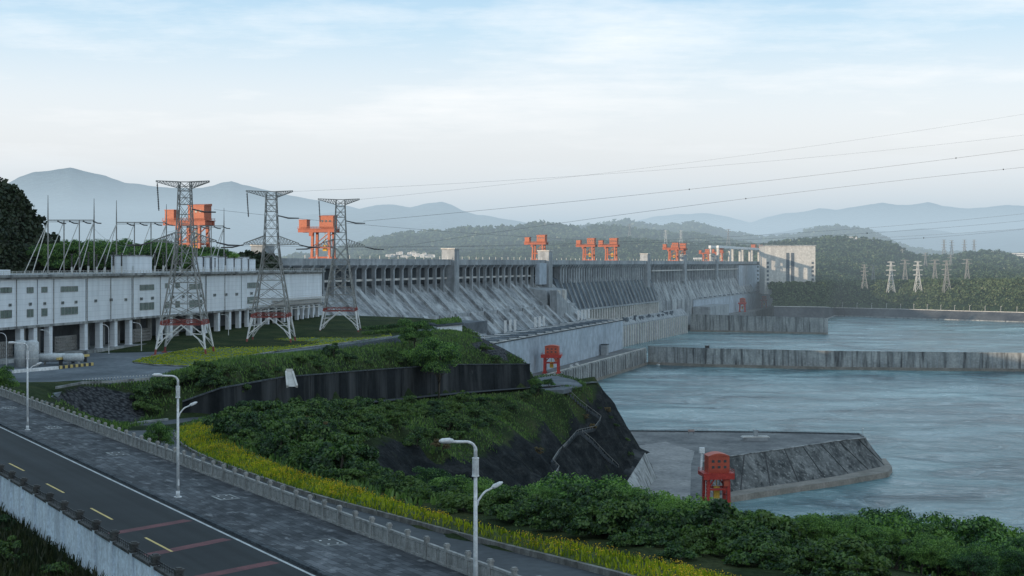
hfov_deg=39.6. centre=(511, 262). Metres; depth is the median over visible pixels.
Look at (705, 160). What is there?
power line
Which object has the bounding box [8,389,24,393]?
shrub
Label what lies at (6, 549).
shrub
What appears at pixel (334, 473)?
shrub
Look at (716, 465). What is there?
gate hoist
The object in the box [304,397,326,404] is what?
shrub
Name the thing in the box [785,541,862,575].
shrub
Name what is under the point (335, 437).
shrub
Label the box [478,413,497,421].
shrub
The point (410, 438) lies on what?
shrub
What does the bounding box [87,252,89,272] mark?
bushing
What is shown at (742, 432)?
kerb
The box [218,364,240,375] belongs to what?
shrub
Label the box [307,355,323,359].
shrub
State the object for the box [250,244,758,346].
dam
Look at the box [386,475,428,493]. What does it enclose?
shrub
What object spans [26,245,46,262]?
broadleaf tree
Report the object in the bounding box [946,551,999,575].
broadleaf tree
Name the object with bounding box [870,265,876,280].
transmission tower
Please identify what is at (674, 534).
shrub
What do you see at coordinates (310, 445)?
shrub
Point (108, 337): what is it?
yard lamp
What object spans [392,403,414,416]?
shrub
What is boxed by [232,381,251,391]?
shrub
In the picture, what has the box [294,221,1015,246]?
power line
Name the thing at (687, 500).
broadleaf tree
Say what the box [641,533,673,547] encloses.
shrub
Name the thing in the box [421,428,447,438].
shrub
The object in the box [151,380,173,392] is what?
shrub
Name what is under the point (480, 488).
broadleaf tree
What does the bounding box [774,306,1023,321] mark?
embankment
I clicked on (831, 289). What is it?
woodland
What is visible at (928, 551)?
broadleaf tree
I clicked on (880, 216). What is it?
mountain
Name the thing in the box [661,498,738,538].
shrub
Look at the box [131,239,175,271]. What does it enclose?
broadleaf tree
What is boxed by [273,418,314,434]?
shrub
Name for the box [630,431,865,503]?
basin floor
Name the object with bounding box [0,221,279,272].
hill
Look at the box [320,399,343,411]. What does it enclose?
shrub
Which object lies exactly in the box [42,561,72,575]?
shrub
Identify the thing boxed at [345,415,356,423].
shrub
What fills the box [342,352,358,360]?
shrub
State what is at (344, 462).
shrub
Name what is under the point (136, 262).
rooftop structure
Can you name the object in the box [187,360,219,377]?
shrub
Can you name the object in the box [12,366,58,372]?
wall
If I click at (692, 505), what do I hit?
broadleaf tree
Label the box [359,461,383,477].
shrub
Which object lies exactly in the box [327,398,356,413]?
shrub
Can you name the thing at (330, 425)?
shrub
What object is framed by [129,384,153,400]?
shrub
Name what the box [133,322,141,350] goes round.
yard lamp
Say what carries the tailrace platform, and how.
on the ground
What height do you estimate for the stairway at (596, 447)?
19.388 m
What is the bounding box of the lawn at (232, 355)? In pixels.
[138,335,389,366]
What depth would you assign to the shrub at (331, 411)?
303.43 m
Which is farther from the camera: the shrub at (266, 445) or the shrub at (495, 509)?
the shrub at (266, 445)
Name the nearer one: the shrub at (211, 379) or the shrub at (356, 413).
the shrub at (356, 413)
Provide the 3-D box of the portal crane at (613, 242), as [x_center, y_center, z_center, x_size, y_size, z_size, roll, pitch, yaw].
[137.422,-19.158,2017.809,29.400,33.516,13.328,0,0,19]
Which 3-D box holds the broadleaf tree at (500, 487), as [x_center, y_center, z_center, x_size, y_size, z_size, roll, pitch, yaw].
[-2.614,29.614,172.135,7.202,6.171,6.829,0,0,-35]
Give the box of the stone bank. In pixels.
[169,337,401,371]
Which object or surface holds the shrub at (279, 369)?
on the ground slope
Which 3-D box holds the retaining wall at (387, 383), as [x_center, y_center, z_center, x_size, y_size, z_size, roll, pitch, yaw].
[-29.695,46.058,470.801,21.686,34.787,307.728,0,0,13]
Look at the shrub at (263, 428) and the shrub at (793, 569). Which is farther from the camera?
the shrub at (263, 428)
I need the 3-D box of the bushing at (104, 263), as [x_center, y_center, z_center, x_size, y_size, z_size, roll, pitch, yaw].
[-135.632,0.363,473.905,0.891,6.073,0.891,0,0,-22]
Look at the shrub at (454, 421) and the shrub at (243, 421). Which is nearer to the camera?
the shrub at (243, 421)
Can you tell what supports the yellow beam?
on the yard at (107, 365)
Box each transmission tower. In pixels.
[861,264,867,288]
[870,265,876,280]
[886,261,895,292]
[900,260,909,279]
[913,261,921,292]
[930,260,938,278]
[941,240,946,252]
[941,260,951,292]
[949,240,953,254]
[961,259,972,278]
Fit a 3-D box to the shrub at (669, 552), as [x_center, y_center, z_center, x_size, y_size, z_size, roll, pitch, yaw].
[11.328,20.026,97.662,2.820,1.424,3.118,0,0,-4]
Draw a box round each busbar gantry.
[24,207,100,273]
[95,200,172,272]
[164,212,229,271]
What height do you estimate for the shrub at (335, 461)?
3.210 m
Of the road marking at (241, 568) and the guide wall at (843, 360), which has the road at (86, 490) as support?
the road marking at (241, 568)
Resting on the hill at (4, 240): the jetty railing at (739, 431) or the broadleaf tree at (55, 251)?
the broadleaf tree at (55, 251)
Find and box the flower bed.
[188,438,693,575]
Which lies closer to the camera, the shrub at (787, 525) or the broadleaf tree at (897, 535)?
the shrub at (787, 525)
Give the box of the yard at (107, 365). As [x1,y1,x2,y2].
[0,319,486,402]
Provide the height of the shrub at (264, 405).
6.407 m
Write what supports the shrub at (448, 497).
on the ground slope
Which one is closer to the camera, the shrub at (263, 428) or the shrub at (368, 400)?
the shrub at (263, 428)
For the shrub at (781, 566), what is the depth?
94.60 m
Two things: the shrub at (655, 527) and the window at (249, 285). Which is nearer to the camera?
the shrub at (655, 527)
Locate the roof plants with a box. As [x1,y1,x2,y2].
[430,316,462,323]
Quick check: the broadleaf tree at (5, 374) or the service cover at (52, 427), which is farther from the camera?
the broadleaf tree at (5, 374)
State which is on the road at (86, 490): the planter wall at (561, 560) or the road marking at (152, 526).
the road marking at (152, 526)
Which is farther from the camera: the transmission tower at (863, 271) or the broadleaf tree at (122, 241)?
the transmission tower at (863, 271)
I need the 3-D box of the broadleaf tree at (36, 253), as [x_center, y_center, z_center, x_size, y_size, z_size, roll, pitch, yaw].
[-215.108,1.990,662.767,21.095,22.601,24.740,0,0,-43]
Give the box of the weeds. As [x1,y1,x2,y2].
[0,503,107,575]
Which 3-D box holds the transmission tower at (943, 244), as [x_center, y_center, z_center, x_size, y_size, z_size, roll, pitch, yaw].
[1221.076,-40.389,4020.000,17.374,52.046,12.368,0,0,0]
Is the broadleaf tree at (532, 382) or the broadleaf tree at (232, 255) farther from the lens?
the broadleaf tree at (232, 255)
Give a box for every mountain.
[9,168,357,253]
[275,202,526,255]
[635,202,1023,234]
[758,225,1023,252]
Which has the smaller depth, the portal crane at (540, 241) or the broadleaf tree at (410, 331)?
the broadleaf tree at (410, 331)
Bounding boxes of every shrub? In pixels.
[0,514,16,526]
[0,535,21,558]
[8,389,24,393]
[10,553,35,563]
[37,563,50,575]
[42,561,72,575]
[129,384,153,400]
[132,397,160,411]
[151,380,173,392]
[161,374,184,385]
[180,371,202,382]
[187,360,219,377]
[194,370,226,388]
[202,405,261,436]
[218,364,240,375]
[218,411,237,416]
[228,428,263,441]
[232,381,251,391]
[232,418,257,433]
[235,400,259,408]
[236,406,259,412]
[240,437,259,449]
[244,365,256,370]
[245,411,275,430]
[249,374,264,381]
[250,399,285,412]
[252,436,264,446]
[255,369,274,378]
[256,420,275,434]
[257,428,294,455]
[264,404,312,418]
[264,406,299,420]
[266,416,333,445]
[271,449,285,456]
[273,367,282,371]
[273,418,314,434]
[278,434,333,452]
[278,447,315,459]
[283,452,292,461]
[284,448,309,462]
[286,441,326,467]
[287,397,329,418]
[292,356,311,364]
[292,415,317,424]
[294,451,312,468]
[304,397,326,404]
[304,435,363,475]
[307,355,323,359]
[307,416,323,422]
[310,358,329,368]
[310,401,325,408]
[311,405,340,419]
[315,465,341,476]
[319,432,339,442]
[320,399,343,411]
[321,342,342,356]
[322,463,370,484]
[323,412,348,421]
[323,419,349,429]
[326,423,340,431]
[326,433,362,446]
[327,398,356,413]
[330,402,344,417]
[332,458,348,467]
[335,420,363,435]
[335,459,349,468]
[335,468,368,483]
[340,407,368,422]
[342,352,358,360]
[342,444,379,465]
[343,396,365,410]
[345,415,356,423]
[349,421,373,435]
[352,443,380,459]
[356,397,375,407]
[358,413,392,433]
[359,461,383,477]
[360,405,384,419]
[362,460,393,477]
[364,413,388,425]
[364,473,393,489]
[365,425,380,437]
[366,475,380,478]
[374,477,404,490]
[377,398,393,409]
[383,348,399,359]
[385,412,409,426]
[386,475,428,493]
[390,470,418,485]
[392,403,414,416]
[394,357,407,363]
[394,399,406,407]
[397,485,429,497]
[401,431,426,446]
[403,395,417,402]
[406,487,440,502]
[416,410,435,417]
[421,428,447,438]
[426,400,443,408]
[429,481,453,492]
[430,438,450,451]
[432,408,453,416]
[432,486,466,498]
[436,492,471,510]
[437,410,466,423]
[437,417,462,429]
[440,400,464,411]
[443,495,482,513]
[447,430,467,438]
[455,390,476,401]
[457,423,471,432]
[464,402,478,409]
[466,404,487,416]
[467,492,504,512]
[470,418,488,426]
[475,397,491,408]
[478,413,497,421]
[479,343,494,350]
[484,503,527,520]
[489,355,502,361]
[492,396,505,401]
[493,486,528,504]
[496,499,545,526]
[505,403,519,409]
[515,493,553,509]
[519,391,531,397]
[525,502,565,518]
[528,497,580,529]
[529,383,544,394]
[547,510,580,527]
[551,481,612,514]
[563,508,623,536]
[569,513,579,528]
[574,489,615,515]
[577,519,593,534]
[587,500,641,534]
[588,499,645,534]
[604,499,673,537]
[606,489,648,502]
[606,527,647,546]
[630,500,660,515]
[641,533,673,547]
[642,514,666,526]
[656,544,697,562]
[657,529,698,550]
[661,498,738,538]
[672,504,710,538]
[674,518,731,547]
[686,542,719,556]
[711,520,772,552]
[712,520,745,537]
[714,520,777,554]
[721,536,781,569]
[727,511,804,534]
[742,509,766,516]
[747,528,813,558]
[753,515,807,544]
[763,553,790,569]
[764,545,797,564]
[783,559,819,574]
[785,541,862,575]
[786,572,823,575]
[801,537,851,557]
[807,530,831,537]
[815,533,890,572]
[837,556,891,575]
[838,570,871,575]
[858,537,894,567]
[874,538,938,569]
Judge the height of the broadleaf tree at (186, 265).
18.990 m
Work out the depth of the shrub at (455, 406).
425.25 m
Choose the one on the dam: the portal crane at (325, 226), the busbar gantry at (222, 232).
the portal crane at (325, 226)
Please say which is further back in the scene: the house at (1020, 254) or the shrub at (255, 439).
the house at (1020, 254)
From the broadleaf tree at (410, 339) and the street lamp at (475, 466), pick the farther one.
the broadleaf tree at (410, 339)
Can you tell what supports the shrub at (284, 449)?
on the ground slope
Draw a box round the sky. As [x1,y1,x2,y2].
[0,0,1023,225]
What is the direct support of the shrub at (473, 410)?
on the ground slope
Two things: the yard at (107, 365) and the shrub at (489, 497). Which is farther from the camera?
the yard at (107, 365)
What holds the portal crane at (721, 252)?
on the dam
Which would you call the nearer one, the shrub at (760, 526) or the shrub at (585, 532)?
the shrub at (760, 526)
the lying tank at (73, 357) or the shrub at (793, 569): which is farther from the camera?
the lying tank at (73, 357)
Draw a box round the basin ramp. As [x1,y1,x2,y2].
[639,442,693,500]
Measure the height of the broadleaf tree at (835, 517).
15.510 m
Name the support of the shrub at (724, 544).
on the ground slope
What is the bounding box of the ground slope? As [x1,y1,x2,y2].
[0,315,927,575]
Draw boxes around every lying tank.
[39,353,64,364]
[63,353,83,364]
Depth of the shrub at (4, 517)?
104.99 m
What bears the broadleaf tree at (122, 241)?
on the hill at (4, 240)
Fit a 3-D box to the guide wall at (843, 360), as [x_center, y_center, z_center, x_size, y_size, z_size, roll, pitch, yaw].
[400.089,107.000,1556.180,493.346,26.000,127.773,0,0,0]
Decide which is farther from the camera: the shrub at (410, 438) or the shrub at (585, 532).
the shrub at (410, 438)
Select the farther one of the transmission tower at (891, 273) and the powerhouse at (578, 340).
the transmission tower at (891, 273)
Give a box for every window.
[0,287,11,292]
[0,310,11,318]
[27,287,33,292]
[27,309,33,317]
[41,287,47,292]
[41,308,47,316]
[61,286,77,291]
[61,306,77,314]
[140,284,153,290]
[140,302,153,309]
[175,301,179,307]
[189,284,199,289]
[189,299,201,306]
[247,282,258,287]
[247,296,258,303]
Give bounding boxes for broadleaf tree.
[0,365,19,388]
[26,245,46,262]
[33,243,56,267]
[42,240,89,272]
[51,239,95,272]
[72,239,92,269]
[72,242,113,269]
[95,238,128,261]
[99,238,132,258]
[108,243,137,267]
[117,243,159,266]
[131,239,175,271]
[143,420,174,445]
[146,238,179,247]
[153,241,194,270]
[174,250,216,270]
[196,246,228,256]
[217,248,239,257]
[396,318,436,347]
[398,344,448,373]
[404,337,415,346]
[409,336,462,398]
[412,466,450,483]
[429,474,494,490]
[465,482,495,494]
[479,481,512,501]
[522,471,586,491]
[524,483,561,496]
[527,378,541,384]
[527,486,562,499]
[542,378,555,386]
[554,473,635,497]
[608,486,651,501]
[628,486,671,507]
[654,499,690,511]
[656,490,741,512]
[685,498,742,513]
[747,511,759,517]
[778,513,853,520]
[789,514,840,540]
[809,513,847,522]
[824,513,854,521]
[825,518,889,546]
[833,513,869,534]
[856,505,916,570]
[873,526,904,548]
[892,522,959,573]
[899,536,945,574]
[901,558,935,573]
[913,511,1012,575]
[916,532,961,575]
[922,522,965,575]
[924,538,959,575]
[933,551,971,575]
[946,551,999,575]
[951,543,1001,575]
[957,535,1023,575]
[958,522,1023,539]
[968,540,1023,575]
[989,546,1022,575]
[992,547,1023,575]
[1005,536,1023,550]
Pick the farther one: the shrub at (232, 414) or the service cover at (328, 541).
the shrub at (232, 414)
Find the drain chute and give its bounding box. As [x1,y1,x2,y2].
[285,369,297,387]
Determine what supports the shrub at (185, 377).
on the ground slope
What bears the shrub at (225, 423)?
on the ground slope
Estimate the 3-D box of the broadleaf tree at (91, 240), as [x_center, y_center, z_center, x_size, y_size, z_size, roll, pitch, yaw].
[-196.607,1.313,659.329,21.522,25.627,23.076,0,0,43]
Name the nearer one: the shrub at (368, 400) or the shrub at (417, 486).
the shrub at (417, 486)
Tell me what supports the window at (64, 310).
in the station building at (69, 312)
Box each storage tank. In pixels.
[14,340,25,366]
[25,340,38,366]
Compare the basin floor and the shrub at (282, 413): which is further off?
the basin floor
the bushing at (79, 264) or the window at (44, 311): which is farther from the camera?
the bushing at (79, 264)
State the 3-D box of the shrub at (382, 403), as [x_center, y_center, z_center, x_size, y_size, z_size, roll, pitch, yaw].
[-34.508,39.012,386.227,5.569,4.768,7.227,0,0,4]
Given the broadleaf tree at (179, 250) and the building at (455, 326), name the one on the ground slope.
the building at (455, 326)
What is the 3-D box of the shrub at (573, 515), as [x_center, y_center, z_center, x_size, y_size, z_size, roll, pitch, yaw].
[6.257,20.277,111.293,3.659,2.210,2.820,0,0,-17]
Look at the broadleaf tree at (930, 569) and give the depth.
159.98 m
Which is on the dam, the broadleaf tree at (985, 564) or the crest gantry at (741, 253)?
the crest gantry at (741, 253)
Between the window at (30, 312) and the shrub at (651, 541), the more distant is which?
the window at (30, 312)
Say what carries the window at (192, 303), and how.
in the station building at (69, 312)
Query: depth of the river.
1132.19 m
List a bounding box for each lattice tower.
[127,180,239,354]
[221,190,319,341]
[296,198,383,331]
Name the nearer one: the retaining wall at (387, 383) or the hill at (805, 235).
the retaining wall at (387, 383)
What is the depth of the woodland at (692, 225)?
6044.36 m
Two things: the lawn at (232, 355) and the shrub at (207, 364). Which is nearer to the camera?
the shrub at (207, 364)
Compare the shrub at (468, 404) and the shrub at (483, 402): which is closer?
the shrub at (468, 404)
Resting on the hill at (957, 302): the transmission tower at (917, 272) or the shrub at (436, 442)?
the transmission tower at (917, 272)
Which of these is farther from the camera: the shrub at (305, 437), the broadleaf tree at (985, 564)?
the shrub at (305, 437)
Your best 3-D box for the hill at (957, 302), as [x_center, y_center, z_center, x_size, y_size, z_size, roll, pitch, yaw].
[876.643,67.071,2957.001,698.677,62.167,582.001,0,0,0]
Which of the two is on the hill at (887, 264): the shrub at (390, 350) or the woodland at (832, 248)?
the woodland at (832, 248)
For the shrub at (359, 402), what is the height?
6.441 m
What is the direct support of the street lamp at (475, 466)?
on the pavement at (287, 530)
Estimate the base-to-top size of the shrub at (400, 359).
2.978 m
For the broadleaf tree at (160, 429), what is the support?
on the ground slope
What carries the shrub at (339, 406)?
on the ground slope
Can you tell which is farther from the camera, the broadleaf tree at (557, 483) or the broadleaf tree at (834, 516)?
the broadleaf tree at (557, 483)
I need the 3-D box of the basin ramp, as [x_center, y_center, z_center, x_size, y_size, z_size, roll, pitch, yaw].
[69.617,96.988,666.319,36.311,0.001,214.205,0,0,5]
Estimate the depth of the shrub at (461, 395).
484.35 m
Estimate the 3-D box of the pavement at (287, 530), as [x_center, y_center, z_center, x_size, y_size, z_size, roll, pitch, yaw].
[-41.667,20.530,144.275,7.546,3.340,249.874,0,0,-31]
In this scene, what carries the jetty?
in the river
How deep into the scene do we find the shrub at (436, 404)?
430.45 m
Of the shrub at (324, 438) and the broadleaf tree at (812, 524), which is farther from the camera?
the shrub at (324, 438)
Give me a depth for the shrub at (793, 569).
91.68 m
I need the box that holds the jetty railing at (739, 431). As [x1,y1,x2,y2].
[635,429,863,436]
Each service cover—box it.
[45,426,61,428]
[106,451,129,455]
[211,494,240,499]
[311,538,347,545]
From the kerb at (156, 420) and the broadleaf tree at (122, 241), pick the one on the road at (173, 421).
the kerb at (156, 420)
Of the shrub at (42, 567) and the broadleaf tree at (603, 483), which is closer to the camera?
the shrub at (42, 567)
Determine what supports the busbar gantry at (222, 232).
on the station building at (69, 312)
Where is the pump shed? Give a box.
[741,430,769,440]
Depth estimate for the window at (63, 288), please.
434.17 m
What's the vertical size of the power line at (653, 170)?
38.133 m
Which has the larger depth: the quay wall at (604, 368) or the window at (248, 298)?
the quay wall at (604, 368)
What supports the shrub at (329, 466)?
on the ground slope
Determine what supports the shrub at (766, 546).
on the ground slope
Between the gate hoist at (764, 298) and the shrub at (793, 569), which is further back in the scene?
the gate hoist at (764, 298)
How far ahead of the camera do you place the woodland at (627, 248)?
4141.45 m
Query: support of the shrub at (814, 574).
on the ground slope
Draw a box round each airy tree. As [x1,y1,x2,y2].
[869,511,920,568]
[914,511,967,574]
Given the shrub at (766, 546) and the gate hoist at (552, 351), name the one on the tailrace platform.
the gate hoist at (552, 351)
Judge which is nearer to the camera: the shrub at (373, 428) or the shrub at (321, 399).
the shrub at (373, 428)
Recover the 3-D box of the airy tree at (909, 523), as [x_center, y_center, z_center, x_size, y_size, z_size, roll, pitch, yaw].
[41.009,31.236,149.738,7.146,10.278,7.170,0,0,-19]
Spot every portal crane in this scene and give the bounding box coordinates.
[162,204,214,248]
[297,215,339,258]
[524,234,548,259]
[576,238,596,259]
[598,238,619,259]
[662,242,679,260]
[671,243,687,253]
[699,249,709,260]
[712,248,723,260]
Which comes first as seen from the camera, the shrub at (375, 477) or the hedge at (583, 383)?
the shrub at (375, 477)
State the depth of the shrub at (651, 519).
113.20 m
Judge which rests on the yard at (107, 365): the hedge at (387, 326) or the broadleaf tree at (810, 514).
the hedge at (387, 326)
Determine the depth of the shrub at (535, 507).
114.39 m
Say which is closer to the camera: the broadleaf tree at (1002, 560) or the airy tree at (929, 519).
the broadleaf tree at (1002, 560)
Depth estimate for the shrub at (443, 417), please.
387.86 m
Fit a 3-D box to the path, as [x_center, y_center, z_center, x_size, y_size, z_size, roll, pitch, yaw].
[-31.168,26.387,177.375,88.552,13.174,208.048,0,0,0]
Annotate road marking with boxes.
[0,427,314,575]
[90,508,112,519]
[108,519,190,533]
[145,537,172,551]
[145,538,230,556]
[196,561,277,575]
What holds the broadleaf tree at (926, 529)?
on the ground slope
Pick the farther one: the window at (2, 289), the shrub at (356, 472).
the window at (2, 289)
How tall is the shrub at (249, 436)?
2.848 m
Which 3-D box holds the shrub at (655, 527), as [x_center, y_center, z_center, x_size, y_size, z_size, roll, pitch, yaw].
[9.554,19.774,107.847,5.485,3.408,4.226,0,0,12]
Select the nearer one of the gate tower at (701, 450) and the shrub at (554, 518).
the shrub at (554, 518)
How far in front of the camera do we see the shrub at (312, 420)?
250.60 m
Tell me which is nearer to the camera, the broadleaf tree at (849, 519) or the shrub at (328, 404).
the broadleaf tree at (849, 519)
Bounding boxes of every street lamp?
[8,341,41,429]
[152,373,196,497]
[439,438,502,575]
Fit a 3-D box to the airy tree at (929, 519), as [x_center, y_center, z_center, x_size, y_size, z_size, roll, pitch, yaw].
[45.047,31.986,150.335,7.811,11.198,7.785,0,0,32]
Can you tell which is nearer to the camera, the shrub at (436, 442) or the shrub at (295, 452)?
the shrub at (295, 452)
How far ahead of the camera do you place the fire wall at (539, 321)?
1424.43 m
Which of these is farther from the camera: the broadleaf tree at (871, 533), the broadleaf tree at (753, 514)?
the broadleaf tree at (753, 514)
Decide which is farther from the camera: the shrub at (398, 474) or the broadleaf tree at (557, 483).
the broadleaf tree at (557, 483)
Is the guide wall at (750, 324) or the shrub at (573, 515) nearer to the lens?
the shrub at (573, 515)
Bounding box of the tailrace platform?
[533,348,636,376]
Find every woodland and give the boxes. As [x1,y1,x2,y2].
[0,177,292,310]
[281,219,759,258]
[356,236,747,260]
[579,217,1023,254]
[713,235,1023,281]
[767,277,1023,311]
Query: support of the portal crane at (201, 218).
on the dam
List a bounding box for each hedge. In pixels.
[355,321,427,329]
[362,327,406,334]
[534,373,586,387]
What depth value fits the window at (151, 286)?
484.12 m
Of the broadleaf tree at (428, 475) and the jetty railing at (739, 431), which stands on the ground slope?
the broadleaf tree at (428, 475)
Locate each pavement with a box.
[0,396,467,575]
[538,376,581,393]
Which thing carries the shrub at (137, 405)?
on the ground slope
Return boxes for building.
[0,268,326,363]
[429,322,463,330]
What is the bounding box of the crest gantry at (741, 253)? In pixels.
[709,245,758,260]
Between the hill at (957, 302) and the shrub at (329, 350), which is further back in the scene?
the hill at (957, 302)
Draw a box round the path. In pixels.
[128,430,604,575]
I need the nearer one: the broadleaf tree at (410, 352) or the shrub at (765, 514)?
the shrub at (765, 514)
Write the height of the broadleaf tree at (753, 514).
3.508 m
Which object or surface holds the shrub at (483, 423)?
on the ground slope
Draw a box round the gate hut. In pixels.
[600,344,608,354]
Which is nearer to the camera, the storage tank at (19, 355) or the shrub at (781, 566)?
the shrub at (781, 566)
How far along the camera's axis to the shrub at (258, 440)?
210.63 m
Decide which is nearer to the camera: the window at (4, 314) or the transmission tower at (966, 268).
the window at (4, 314)
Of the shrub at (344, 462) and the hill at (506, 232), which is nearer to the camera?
the shrub at (344, 462)
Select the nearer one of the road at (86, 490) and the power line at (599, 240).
the road at (86, 490)
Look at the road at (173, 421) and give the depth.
467.78 m
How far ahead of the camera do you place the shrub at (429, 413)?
391.35 m
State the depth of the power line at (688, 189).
584.20 m
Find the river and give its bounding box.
[598,315,1023,575]
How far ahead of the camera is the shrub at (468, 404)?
441.63 m
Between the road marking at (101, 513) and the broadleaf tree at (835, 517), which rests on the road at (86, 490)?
the road marking at (101, 513)
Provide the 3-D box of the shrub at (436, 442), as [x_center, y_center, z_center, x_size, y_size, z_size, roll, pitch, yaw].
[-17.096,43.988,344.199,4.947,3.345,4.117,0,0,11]
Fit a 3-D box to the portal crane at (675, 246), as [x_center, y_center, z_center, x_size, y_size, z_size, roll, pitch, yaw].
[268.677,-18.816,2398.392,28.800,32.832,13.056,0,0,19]
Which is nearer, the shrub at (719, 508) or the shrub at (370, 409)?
the shrub at (719, 508)
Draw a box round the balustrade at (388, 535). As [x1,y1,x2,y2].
[0,386,540,575]
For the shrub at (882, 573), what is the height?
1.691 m
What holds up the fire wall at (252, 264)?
on the station building at (69, 312)
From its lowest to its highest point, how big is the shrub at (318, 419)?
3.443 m
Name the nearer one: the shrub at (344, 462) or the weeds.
the weeds
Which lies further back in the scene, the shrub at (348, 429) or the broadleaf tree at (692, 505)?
the shrub at (348, 429)
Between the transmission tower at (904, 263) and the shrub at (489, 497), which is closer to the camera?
the shrub at (489, 497)
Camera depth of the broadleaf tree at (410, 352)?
495.88 m
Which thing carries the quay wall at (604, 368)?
in the river
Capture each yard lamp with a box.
[3,333,6,364]
[100,324,108,353]
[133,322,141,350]
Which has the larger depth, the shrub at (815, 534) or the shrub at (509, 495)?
the shrub at (509, 495)
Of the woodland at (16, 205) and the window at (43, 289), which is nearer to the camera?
the window at (43, 289)
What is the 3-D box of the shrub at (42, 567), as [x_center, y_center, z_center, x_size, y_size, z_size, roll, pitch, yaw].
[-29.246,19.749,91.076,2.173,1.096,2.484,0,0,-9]
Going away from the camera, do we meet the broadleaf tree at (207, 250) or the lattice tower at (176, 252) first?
the lattice tower at (176, 252)
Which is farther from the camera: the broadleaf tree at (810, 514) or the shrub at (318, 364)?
the shrub at (318, 364)
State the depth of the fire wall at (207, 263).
561.75 m
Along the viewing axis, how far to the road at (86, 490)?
107.04 m
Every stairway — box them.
[551,393,600,480]
[581,430,618,466]
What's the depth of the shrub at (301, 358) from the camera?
401.50 m
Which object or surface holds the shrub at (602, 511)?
on the ground slope
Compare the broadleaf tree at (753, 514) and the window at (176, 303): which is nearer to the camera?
the broadleaf tree at (753, 514)
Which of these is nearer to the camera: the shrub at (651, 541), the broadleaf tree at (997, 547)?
the shrub at (651, 541)
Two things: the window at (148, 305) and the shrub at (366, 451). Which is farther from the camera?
the window at (148, 305)
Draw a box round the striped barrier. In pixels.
[59,363,93,368]
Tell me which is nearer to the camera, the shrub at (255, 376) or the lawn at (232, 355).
the shrub at (255, 376)
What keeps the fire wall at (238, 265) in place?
on the station building at (69, 312)
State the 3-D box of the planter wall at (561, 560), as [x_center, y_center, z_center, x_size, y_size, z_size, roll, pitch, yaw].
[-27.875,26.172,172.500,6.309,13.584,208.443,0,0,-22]
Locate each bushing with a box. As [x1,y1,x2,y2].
[79,256,80,273]
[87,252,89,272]
[104,255,105,272]
[112,252,114,272]
[153,253,155,272]
[162,253,164,271]
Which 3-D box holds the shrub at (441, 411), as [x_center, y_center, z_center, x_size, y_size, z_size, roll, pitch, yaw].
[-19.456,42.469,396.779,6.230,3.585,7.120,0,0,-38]
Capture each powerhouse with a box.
[479,318,622,373]
[693,291,773,315]
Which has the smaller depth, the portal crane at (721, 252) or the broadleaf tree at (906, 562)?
the broadleaf tree at (906, 562)
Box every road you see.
[0,425,320,575]
[139,381,595,425]
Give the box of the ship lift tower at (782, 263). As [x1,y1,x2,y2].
[757,245,815,293]
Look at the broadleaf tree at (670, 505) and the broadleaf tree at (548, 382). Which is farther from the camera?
the broadleaf tree at (548, 382)
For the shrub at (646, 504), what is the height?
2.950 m
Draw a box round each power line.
[214,209,1020,243]
[293,135,1020,191]
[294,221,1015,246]
[307,229,1012,249]
[350,214,1016,247]
[369,114,1021,198]
[369,149,1023,220]
[379,167,1022,249]
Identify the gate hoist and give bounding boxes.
[541,344,562,373]
[698,451,734,505]
[738,298,746,311]
[760,296,766,306]
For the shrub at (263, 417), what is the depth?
244.00 m
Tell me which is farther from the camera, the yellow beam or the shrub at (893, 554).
the yellow beam
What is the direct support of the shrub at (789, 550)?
on the ground slope
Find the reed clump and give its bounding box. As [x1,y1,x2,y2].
[534,446,543,453]
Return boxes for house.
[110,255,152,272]
[1012,253,1023,257]
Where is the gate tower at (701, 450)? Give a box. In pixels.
[699,447,704,469]
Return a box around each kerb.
[0,422,331,575]
[55,377,148,388]
[128,418,167,424]
[133,336,391,366]
[630,430,858,434]
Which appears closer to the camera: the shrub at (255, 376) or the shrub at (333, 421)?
the shrub at (333, 421)
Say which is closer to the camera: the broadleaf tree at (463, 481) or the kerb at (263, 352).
the broadleaf tree at (463, 481)
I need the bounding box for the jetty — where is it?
[703,434,891,502]
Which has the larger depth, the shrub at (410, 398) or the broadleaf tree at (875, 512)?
the shrub at (410, 398)
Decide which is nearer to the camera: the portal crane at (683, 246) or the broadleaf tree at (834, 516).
the broadleaf tree at (834, 516)
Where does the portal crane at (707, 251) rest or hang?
on the dam
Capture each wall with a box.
[0,464,184,575]
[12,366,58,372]
[174,432,633,575]
[182,362,529,414]
[193,256,205,271]
[202,257,212,271]
[207,256,218,271]
[218,257,226,269]
[226,258,234,270]
[235,258,242,270]
[238,257,249,270]
[247,259,254,270]
[504,320,506,331]
[538,316,540,326]
[539,347,646,380]
[621,449,656,489]
[647,346,1023,371]
[690,314,827,333]
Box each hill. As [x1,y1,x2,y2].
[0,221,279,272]
[323,226,690,256]
[492,244,707,260]
[621,221,918,253]
[714,239,1013,282]
[772,282,1023,311]
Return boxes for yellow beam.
[56,354,89,364]

